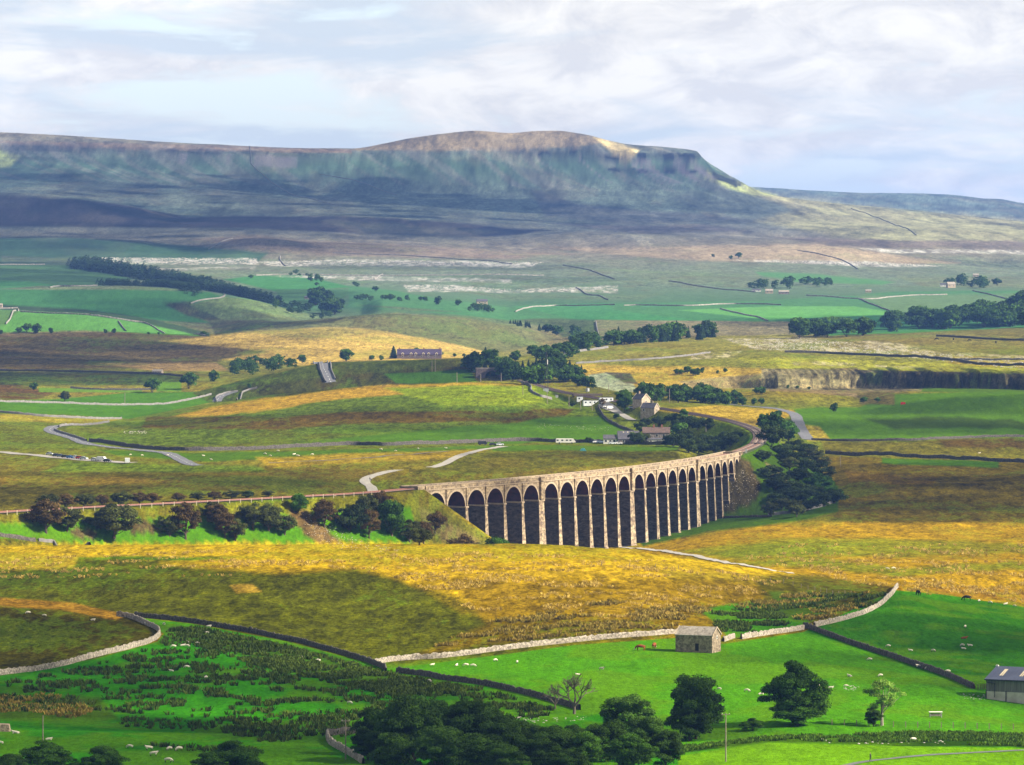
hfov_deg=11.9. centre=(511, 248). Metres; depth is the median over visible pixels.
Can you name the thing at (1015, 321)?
tree
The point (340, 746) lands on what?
drystone wall
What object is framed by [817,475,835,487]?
bush
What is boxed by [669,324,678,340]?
tree
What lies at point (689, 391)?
tree
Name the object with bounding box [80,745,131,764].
tree
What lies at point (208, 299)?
wall
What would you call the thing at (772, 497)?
bush
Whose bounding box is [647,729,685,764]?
tree
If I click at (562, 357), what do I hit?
tree
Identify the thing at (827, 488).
bush
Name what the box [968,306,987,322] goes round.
tree
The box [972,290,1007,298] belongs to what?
wall
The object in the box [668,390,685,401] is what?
tree
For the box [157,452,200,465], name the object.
road
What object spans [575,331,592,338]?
tree
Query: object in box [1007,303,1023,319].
tree
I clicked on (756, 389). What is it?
tree
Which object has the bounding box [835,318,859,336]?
tree
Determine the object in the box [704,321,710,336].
tree
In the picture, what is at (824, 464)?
bush
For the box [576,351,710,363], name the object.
drystone wall
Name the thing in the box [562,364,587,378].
tree
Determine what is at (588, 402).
site cabin
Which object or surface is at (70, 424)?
drystone wall
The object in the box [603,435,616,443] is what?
white cottage
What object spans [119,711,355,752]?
rushes
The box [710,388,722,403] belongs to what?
tree
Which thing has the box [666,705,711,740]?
tree
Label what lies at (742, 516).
drystone wall
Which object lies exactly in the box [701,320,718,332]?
tree
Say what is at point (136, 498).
bush
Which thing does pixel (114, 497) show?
bush
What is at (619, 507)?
viaduct
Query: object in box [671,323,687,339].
tree
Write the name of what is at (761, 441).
railway track
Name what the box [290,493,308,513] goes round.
tree
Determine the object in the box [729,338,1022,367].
loose stones
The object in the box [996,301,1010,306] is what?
tree
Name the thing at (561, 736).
tree
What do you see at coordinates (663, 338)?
tree
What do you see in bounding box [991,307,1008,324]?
tree
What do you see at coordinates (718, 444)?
bush
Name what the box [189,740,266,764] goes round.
tree
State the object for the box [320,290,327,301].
tree
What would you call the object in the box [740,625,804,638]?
drystone wall
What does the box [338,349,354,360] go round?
tree
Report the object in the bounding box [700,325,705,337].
tree
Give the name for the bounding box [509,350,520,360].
tree
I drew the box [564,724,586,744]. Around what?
tree
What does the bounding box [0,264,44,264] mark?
wall
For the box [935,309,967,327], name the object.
tree
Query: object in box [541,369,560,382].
tree
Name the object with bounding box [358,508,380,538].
tree
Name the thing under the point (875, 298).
wall
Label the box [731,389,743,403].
tree
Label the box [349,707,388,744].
tree
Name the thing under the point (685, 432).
bush
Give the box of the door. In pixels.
[695,643,698,650]
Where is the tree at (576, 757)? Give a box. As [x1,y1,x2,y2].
[547,748,592,764]
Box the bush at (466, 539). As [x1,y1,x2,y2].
[445,533,477,543]
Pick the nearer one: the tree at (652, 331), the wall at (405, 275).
the tree at (652, 331)
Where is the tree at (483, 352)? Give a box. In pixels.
[480,348,498,363]
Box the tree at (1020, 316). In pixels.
[1016,311,1023,324]
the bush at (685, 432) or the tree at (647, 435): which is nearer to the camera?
the tree at (647, 435)
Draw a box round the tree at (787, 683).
[757,660,832,714]
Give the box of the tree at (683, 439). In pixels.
[676,438,689,448]
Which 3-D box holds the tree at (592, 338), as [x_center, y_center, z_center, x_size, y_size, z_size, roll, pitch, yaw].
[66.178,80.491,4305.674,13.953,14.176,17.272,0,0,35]
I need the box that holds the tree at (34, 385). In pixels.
[29,382,38,388]
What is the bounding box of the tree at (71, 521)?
[56,506,84,531]
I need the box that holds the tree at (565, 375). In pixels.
[556,367,574,381]
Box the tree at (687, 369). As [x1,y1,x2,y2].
[683,366,691,372]
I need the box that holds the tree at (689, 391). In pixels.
[677,384,694,401]
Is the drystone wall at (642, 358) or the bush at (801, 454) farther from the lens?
the drystone wall at (642, 358)
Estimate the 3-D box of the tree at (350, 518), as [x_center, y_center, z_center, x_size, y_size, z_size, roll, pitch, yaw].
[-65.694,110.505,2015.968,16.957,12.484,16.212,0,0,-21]
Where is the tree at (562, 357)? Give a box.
[548,350,568,369]
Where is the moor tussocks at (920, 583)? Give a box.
[743,542,1023,602]
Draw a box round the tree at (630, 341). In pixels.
[621,330,638,343]
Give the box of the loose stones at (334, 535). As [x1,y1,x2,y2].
[303,512,390,550]
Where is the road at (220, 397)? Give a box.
[213,392,234,400]
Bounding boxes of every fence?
[1,491,379,514]
[601,561,851,593]
[743,438,766,454]
[833,719,1017,729]
[971,683,986,689]
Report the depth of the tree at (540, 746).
946.28 m
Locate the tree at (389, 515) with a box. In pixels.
[376,499,405,536]
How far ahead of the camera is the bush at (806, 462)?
2553.61 m
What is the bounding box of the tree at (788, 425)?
[780,420,799,440]
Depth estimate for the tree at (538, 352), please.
4054.17 m
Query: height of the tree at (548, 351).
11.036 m
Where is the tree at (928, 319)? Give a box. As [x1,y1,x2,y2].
[925,309,934,326]
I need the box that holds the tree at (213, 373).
[208,369,219,380]
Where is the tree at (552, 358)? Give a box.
[545,356,562,369]
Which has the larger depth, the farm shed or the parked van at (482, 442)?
the parked van at (482, 442)
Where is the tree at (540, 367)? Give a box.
[527,363,553,384]
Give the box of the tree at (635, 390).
[633,384,645,393]
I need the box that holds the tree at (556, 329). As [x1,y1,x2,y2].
[549,325,563,334]
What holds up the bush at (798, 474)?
on the ground at (642, 225)
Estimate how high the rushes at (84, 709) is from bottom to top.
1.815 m
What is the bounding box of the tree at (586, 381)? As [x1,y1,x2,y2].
[579,375,596,387]
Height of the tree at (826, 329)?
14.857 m
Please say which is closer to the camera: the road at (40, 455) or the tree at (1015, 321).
the road at (40, 455)
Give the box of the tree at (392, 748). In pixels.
[367,732,419,764]
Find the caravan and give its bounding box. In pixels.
[556,438,575,443]
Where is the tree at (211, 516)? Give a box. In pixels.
[203,502,232,529]
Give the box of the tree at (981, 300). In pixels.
[975,299,996,302]
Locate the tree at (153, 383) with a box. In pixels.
[143,377,161,392]
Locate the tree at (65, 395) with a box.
[58,391,71,401]
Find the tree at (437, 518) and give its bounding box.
[425,511,447,533]
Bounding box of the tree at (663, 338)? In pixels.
[658,329,667,341]
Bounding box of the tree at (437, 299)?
[434,296,441,303]
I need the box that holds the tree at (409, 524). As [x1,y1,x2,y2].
[397,519,420,542]
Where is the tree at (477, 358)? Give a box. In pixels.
[460,351,485,371]
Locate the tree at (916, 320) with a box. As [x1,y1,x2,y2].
[909,315,929,328]
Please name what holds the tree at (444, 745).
on the ground at (642, 225)
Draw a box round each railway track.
[0,380,757,511]
[0,381,764,512]
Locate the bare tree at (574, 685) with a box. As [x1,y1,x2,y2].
[548,673,596,713]
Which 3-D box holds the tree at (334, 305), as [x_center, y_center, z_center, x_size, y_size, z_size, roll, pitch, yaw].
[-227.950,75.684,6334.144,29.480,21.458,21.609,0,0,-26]
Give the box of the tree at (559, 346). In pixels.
[551,343,562,351]
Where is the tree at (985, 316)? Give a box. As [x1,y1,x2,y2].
[968,306,998,327]
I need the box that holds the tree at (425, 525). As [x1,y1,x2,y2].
[418,521,434,543]
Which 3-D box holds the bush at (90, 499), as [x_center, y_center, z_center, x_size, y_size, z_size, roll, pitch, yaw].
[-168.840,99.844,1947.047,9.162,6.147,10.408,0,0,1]
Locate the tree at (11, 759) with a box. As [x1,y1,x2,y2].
[0,753,29,764]
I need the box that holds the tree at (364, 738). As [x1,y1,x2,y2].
[350,726,380,759]
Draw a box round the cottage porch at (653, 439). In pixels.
[647,438,663,441]
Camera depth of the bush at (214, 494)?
2170.38 m
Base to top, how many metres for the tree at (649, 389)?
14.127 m
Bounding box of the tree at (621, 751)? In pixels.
[602,732,659,764]
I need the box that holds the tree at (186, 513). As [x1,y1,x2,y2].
[168,502,201,539]
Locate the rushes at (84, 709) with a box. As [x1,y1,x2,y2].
[0,691,94,718]
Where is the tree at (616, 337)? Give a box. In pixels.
[602,330,622,345]
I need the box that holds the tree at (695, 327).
[691,324,710,333]
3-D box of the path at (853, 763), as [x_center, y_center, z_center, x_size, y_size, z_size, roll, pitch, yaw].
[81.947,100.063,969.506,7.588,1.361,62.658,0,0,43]
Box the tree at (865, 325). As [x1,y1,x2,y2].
[854,316,876,335]
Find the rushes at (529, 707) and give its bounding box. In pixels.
[0,625,554,741]
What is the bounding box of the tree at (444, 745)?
[407,725,470,764]
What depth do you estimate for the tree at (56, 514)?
1904.50 m
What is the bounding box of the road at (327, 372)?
[314,361,335,382]
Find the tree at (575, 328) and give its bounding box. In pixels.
[569,324,581,334]
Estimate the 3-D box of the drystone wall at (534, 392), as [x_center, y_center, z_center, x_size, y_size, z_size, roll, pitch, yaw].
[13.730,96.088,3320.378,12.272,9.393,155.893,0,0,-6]
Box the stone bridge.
[476,368,503,377]
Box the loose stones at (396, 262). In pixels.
[264,259,540,265]
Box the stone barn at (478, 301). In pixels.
[476,299,487,304]
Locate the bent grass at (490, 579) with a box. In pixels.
[0,549,793,618]
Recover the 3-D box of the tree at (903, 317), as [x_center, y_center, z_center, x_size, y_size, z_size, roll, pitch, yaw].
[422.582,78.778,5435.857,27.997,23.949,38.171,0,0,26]
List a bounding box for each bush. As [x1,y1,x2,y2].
[34,493,59,505]
[58,493,78,506]
[75,493,95,505]
[94,494,109,504]
[110,490,133,503]
[131,491,146,503]
[141,492,161,502]
[171,493,186,501]
[189,492,205,500]
[202,501,219,513]
[206,491,222,499]
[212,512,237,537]
[222,490,242,498]
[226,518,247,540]
[239,490,253,497]
[252,503,283,531]
[261,491,274,496]
[272,514,297,534]
[445,533,477,543]
[485,536,509,543]
[633,422,646,431]
[640,418,652,425]
[651,416,665,425]
[664,413,677,423]
[676,427,694,438]
[678,408,688,415]
[678,414,697,427]
[679,439,697,452]
[685,417,704,429]
[693,443,710,454]
[700,418,714,429]
[707,434,718,441]
[709,444,719,452]
[713,437,730,450]
[718,431,731,437]
[719,433,739,446]
[728,430,742,436]
[738,718,763,730]
[754,449,772,460]
[756,464,783,476]
[763,476,790,490]
[766,493,788,502]
[768,695,828,725]
[769,444,793,453]
[772,472,794,480]
[773,451,799,459]
[773,498,788,509]
[778,456,799,469]
[780,480,803,490]
[781,439,806,450]
[783,499,802,509]
[786,467,812,480]
[788,504,806,516]
[794,451,813,458]
[794,457,815,469]
[796,443,818,455]
[796,498,820,510]
[797,487,816,499]
[803,471,822,485]
[804,447,823,454]
[807,461,834,472]
[809,494,831,505]
[810,454,831,462]
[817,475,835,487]
[821,489,849,502]
[822,469,836,476]
[823,486,843,492]
[829,402,837,410]
[860,397,866,402]
[865,707,884,726]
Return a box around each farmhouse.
[765,289,772,293]
[946,282,955,287]
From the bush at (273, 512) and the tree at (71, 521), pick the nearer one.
the tree at (71, 521)
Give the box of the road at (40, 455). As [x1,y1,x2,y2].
[0,451,133,462]
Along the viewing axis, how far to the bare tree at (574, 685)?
1118.65 m
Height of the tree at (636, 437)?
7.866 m
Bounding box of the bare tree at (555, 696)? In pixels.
[542,685,569,708]
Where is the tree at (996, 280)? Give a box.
[991,278,1001,283]
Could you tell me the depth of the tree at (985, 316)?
5453.13 m
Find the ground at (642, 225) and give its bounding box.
[0,131,1023,764]
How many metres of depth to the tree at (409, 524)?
2031.54 m
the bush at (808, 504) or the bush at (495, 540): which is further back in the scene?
the bush at (808, 504)
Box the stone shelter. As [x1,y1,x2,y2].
[0,723,10,731]
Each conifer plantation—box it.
[65,255,284,306]
[94,277,202,295]
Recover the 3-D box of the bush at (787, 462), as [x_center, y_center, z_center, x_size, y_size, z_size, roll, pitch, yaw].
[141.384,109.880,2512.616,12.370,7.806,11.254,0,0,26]
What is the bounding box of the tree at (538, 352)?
[531,347,545,359]
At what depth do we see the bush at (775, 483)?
2427.96 m
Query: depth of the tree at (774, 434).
2568.99 m
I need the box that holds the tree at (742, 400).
[738,396,746,404]
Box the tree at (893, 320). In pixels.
[877,311,901,331]
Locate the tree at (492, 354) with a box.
[485,349,498,363]
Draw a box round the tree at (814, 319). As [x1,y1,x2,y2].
[809,318,824,336]
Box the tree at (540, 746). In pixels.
[517,736,561,764]
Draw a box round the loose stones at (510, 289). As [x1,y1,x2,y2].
[405,284,617,291]
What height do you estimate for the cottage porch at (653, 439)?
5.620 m
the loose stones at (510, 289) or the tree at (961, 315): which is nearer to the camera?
the tree at (961, 315)
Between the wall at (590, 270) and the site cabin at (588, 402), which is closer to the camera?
the site cabin at (588, 402)
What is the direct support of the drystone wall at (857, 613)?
on the ground at (642, 225)
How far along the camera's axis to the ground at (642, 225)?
3123.09 m
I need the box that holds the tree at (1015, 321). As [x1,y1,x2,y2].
[1006,310,1018,326]
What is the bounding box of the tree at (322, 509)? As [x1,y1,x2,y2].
[310,499,339,527]
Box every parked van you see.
[97,456,106,460]
[478,441,486,444]
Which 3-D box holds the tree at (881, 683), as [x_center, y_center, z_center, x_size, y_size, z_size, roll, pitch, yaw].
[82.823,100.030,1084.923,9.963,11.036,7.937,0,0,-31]
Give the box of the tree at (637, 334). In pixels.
[620,329,644,343]
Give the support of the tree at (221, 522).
on the ground at (642, 225)
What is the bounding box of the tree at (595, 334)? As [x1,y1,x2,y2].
[590,331,601,340]
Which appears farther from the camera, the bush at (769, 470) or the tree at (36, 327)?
the tree at (36, 327)
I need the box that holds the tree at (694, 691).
[663,673,725,738]
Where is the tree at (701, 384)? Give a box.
[696,382,710,387]
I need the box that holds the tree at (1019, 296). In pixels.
[1004,290,1023,303]
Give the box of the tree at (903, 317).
[884,310,908,326]
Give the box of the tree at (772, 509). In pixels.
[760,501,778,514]
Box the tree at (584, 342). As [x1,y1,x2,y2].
[574,336,592,350]
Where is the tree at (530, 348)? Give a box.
[526,345,537,353]
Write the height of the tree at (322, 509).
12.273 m
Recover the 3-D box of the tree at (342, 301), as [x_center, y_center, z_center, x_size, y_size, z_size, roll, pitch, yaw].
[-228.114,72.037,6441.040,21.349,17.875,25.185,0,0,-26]
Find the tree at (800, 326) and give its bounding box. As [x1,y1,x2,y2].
[788,317,812,337]
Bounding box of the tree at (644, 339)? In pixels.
[642,328,646,341]
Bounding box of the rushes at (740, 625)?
[707,591,886,631]
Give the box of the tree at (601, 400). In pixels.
[599,398,605,404]
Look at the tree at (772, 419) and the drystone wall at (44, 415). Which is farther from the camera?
the drystone wall at (44, 415)
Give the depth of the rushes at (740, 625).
1419.86 m
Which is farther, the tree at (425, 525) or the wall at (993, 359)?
the wall at (993, 359)
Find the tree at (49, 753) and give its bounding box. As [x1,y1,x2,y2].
[18,740,80,764]
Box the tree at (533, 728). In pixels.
[524,723,549,748]
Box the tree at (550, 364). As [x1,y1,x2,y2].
[543,359,554,368]
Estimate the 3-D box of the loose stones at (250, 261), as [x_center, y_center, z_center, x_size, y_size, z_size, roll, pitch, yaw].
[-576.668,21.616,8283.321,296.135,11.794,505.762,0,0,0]
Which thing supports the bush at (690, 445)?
on the ground at (642, 225)
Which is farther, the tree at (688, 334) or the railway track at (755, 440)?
the tree at (688, 334)
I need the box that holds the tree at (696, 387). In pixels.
[692,385,708,402]
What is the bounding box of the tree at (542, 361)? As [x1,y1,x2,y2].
[530,358,545,366]
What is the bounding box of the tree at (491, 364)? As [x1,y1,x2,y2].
[488,362,495,375]
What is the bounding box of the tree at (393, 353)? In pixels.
[389,346,396,357]
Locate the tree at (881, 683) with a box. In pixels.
[862,678,905,725]
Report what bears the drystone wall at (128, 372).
on the ground at (642, 225)
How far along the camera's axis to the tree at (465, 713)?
982.07 m
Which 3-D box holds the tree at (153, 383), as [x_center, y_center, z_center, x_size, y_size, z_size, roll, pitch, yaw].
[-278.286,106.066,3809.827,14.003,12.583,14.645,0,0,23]
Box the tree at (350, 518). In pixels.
[329,503,370,531]
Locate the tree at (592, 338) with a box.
[580,332,594,345]
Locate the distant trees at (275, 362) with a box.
[228,269,989,374]
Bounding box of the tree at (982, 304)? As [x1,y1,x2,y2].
[979,302,990,307]
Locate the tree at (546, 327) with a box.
[542,323,551,331]
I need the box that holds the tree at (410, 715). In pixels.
[365,693,442,761]
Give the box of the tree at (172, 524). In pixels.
[156,517,181,536]
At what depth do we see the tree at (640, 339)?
4440.73 m
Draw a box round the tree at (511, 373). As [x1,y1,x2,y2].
[495,360,519,376]
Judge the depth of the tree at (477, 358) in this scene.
3777.39 m
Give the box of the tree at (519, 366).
[506,363,521,378]
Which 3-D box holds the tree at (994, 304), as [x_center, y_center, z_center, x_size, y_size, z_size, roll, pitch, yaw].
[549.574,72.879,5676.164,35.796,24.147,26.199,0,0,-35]
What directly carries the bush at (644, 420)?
on the ground at (642, 225)
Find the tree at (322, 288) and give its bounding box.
[306,286,326,295]
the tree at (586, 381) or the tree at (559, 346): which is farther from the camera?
the tree at (559, 346)
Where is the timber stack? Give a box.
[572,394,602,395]
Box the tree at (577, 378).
[571,374,583,385]
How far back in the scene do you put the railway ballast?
2567.61 m
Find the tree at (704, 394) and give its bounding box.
[694,386,716,403]
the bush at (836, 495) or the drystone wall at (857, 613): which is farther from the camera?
the bush at (836, 495)
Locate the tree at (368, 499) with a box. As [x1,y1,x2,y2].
[351,494,380,511]
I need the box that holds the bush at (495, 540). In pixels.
[485,536,509,543]
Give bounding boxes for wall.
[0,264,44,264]
[0,307,17,308]
[0,369,182,376]
[0,393,211,404]
[0,410,121,418]
[0,532,35,541]
[0,611,160,674]
[5,308,18,323]
[20,311,206,335]
[38,538,90,544]
[49,285,97,287]
[54,428,86,440]
[58,420,109,426]
[70,386,150,389]
[89,437,678,450]
[134,611,386,670]
[190,294,224,303]
[215,390,237,400]
[236,387,256,399]
[249,146,338,205]
[256,274,543,275]
[313,361,325,381]
[320,174,396,194]
[325,729,364,763]
[327,360,335,378]
[328,727,355,734]
[333,252,511,263]
[375,629,676,662]
[396,666,580,709]
[515,304,614,311]
[521,381,551,399]
[545,346,608,358]
[563,264,614,278]
[576,287,607,299]
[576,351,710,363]
[598,405,634,430]
[624,303,780,305]
[670,281,754,291]
[720,308,767,320]
[722,633,734,641]
[723,515,771,517]
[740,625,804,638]
[768,501,835,514]
[785,350,1023,365]
[797,250,857,268]
[803,622,973,688]
[806,294,946,298]
[811,434,1023,440]
[813,583,898,626]
[825,450,1023,462]
[851,208,915,234]
[859,298,888,309]
[936,335,1023,340]
[959,358,1023,359]
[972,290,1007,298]
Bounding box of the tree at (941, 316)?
[932,306,959,328]
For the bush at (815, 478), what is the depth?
2500.76 m
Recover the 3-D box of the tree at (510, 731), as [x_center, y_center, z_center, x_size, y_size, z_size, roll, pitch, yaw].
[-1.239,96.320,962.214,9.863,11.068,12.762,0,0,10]
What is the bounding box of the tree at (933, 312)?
[926,307,937,326]
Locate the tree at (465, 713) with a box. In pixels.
[426,697,489,739]
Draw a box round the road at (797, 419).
[730,404,812,439]
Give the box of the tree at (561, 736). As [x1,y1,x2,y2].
[532,724,584,755]
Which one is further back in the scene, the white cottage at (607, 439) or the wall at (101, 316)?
the wall at (101, 316)
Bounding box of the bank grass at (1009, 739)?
[681,729,1023,750]
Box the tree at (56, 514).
[23,499,67,533]
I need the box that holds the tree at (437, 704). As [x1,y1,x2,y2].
[427,698,447,726]
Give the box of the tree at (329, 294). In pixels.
[323,290,334,298]
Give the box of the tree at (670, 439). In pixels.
[662,433,681,446]
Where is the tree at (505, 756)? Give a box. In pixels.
[483,746,531,764]
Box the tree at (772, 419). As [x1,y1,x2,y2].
[758,411,785,428]
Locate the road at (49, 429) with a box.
[43,425,165,452]
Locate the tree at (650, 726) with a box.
[627,716,665,742]
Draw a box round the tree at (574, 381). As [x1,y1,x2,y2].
[572,372,585,385]
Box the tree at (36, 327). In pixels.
[32,323,41,332]
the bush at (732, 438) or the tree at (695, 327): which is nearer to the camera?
the bush at (732, 438)
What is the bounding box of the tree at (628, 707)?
[599,693,659,733]
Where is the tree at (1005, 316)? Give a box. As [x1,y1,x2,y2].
[989,308,1013,326]
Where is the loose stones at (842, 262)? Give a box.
[732,260,938,265]
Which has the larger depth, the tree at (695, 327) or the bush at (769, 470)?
the tree at (695, 327)
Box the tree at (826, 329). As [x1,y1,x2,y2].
[817,323,834,336]
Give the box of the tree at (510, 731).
[479,712,530,759]
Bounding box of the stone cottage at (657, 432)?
[642,424,669,437]
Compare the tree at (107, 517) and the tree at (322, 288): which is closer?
the tree at (107, 517)
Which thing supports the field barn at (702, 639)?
on the ground at (642, 225)
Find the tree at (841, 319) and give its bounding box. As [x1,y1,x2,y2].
[832,317,853,331]
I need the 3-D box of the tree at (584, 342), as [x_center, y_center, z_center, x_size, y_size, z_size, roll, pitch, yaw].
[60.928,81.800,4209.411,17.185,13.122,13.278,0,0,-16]
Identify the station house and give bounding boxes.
[632,391,650,408]
[640,400,659,418]
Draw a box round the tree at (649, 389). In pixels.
[638,382,656,401]
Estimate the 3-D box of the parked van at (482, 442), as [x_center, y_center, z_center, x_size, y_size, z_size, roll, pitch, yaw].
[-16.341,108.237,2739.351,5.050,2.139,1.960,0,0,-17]
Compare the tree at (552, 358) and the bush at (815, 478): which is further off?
the tree at (552, 358)
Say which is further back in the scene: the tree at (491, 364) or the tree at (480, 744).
the tree at (491, 364)
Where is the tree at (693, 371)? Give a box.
[689,369,696,374]
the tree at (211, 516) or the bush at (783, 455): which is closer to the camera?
the tree at (211, 516)
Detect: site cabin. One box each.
[576,396,582,401]
[583,400,598,405]
[599,397,612,402]
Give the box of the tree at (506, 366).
[494,360,514,379]
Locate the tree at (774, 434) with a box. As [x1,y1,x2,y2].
[755,424,788,446]
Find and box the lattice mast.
[545,347,547,387]
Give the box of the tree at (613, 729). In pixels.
[585,719,636,761]
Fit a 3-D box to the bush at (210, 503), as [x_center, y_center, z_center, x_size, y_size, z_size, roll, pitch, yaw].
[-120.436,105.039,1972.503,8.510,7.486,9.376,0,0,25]
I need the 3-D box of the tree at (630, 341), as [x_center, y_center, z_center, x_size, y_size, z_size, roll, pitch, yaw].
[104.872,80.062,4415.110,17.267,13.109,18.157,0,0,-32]
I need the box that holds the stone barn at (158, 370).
[152,369,163,372]
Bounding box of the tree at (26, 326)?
[21,323,31,331]
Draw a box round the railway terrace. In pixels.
[397,347,441,358]
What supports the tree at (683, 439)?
on the ground at (642, 225)
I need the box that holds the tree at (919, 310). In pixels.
[903,305,932,326]
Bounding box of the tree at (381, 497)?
[372,490,393,504]
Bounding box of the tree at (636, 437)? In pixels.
[627,431,645,444]
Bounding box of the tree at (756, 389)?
[752,387,762,392]
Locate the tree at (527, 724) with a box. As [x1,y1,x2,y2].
[513,719,532,742]
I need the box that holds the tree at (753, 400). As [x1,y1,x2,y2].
[751,398,756,403]
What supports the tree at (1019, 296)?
on the ground at (642, 225)
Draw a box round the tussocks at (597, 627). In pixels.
[434,590,870,646]
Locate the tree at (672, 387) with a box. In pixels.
[665,384,679,399]
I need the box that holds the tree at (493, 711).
[467,700,503,726]
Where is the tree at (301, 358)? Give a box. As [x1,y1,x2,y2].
[297,354,305,362]
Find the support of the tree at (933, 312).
on the ground at (642, 225)
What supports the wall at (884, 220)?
on the ground at (642, 225)
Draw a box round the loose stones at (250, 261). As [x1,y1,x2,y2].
[102,257,256,263]
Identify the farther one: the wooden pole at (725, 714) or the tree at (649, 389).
the tree at (649, 389)
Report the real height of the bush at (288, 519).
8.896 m
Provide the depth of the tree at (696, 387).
3362.23 m
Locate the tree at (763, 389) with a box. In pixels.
[759,386,765,392]
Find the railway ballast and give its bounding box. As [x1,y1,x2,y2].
[22,380,761,511]
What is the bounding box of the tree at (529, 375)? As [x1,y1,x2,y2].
[516,368,538,383]
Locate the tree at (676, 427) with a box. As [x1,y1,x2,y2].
[670,421,688,437]
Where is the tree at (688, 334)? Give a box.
[685,326,690,337]
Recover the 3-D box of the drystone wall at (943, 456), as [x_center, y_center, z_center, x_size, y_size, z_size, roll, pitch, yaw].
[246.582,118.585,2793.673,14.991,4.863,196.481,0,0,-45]
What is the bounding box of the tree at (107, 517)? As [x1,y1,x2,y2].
[81,503,142,538]
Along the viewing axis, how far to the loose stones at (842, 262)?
8592.60 m
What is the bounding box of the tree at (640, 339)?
[634,327,643,342]
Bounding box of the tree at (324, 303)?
[318,298,341,306]
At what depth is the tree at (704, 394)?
3345.45 m
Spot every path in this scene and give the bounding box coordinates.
[268,451,445,462]
[359,470,398,490]
[428,446,507,467]
[598,402,635,419]
[623,547,794,573]
[844,749,1023,764]
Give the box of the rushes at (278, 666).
[168,625,459,695]
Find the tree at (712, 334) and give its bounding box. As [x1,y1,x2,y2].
[710,326,715,336]
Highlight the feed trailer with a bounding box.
[929,711,941,717]
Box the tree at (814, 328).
[808,320,822,336]
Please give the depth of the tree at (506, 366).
3746.35 m
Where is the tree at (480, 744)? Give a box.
[458,732,515,764]
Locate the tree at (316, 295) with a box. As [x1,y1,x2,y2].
[307,289,322,304]
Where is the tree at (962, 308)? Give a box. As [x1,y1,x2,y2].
[947,304,970,325]
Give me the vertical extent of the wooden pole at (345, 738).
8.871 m
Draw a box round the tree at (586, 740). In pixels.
[569,731,611,763]
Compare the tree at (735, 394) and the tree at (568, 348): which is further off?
the tree at (568, 348)
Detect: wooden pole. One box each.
[345,719,345,758]
[721,713,729,761]
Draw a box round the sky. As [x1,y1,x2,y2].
[0,0,1023,202]
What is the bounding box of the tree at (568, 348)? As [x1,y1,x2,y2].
[561,341,579,356]
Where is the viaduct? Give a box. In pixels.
[399,451,742,548]
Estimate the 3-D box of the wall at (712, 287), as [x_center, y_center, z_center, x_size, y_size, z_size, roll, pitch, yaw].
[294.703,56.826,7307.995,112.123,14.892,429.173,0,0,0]
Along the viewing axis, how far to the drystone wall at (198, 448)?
2717.42 m
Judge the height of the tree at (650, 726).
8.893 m
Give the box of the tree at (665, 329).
[656,324,672,337]
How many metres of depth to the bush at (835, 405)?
3283.60 m
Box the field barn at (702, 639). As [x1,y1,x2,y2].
[674,625,721,652]
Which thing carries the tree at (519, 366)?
on the ground at (642, 225)
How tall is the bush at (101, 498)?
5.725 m
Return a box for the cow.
[634,644,645,649]
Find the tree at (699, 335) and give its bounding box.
[695,325,702,339]
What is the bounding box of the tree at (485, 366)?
[483,360,489,375]
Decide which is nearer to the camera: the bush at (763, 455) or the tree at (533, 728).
the tree at (533, 728)
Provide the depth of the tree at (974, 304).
5619.29 m
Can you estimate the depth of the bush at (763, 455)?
2473.47 m
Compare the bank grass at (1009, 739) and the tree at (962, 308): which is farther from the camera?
the tree at (962, 308)
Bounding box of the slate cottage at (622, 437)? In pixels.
[617,431,638,443]
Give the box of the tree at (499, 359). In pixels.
[494,356,519,364]
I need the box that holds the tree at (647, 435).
[642,433,650,440]
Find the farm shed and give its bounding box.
[984,665,1023,703]
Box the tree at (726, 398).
[718,391,732,404]
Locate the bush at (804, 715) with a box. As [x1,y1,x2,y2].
[768,695,828,725]
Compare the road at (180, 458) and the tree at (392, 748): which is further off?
the road at (180, 458)
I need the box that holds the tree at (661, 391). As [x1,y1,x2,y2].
[652,383,666,400]
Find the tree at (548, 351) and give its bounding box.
[542,348,555,357]
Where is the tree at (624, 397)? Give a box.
[614,389,633,410]
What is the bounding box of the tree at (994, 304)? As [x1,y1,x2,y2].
[984,302,997,306]
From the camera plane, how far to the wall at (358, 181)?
12176.09 m
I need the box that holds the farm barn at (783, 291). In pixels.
[778,290,788,293]
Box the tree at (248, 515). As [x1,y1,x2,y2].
[235,502,270,529]
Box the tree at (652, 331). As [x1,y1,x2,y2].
[644,323,658,342]
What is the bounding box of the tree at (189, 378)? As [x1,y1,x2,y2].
[179,372,199,388]
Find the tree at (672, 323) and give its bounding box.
[662,322,688,336]
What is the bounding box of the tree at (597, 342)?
[592,338,604,346]
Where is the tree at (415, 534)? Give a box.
[407,527,432,544]
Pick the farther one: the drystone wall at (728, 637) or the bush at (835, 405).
the bush at (835, 405)
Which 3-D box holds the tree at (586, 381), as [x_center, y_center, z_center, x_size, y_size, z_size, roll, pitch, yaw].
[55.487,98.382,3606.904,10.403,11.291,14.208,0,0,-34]
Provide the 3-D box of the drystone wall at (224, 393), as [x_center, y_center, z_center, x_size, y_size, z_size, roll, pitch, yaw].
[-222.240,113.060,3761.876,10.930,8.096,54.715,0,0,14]
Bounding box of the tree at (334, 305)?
[324,299,343,314]
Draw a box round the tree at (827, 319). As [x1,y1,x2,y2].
[822,316,838,327]
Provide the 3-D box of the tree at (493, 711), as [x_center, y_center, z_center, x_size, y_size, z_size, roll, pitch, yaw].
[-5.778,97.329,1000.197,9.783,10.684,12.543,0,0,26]
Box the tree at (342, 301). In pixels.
[336,297,344,305]
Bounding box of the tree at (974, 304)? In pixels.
[964,302,978,321]

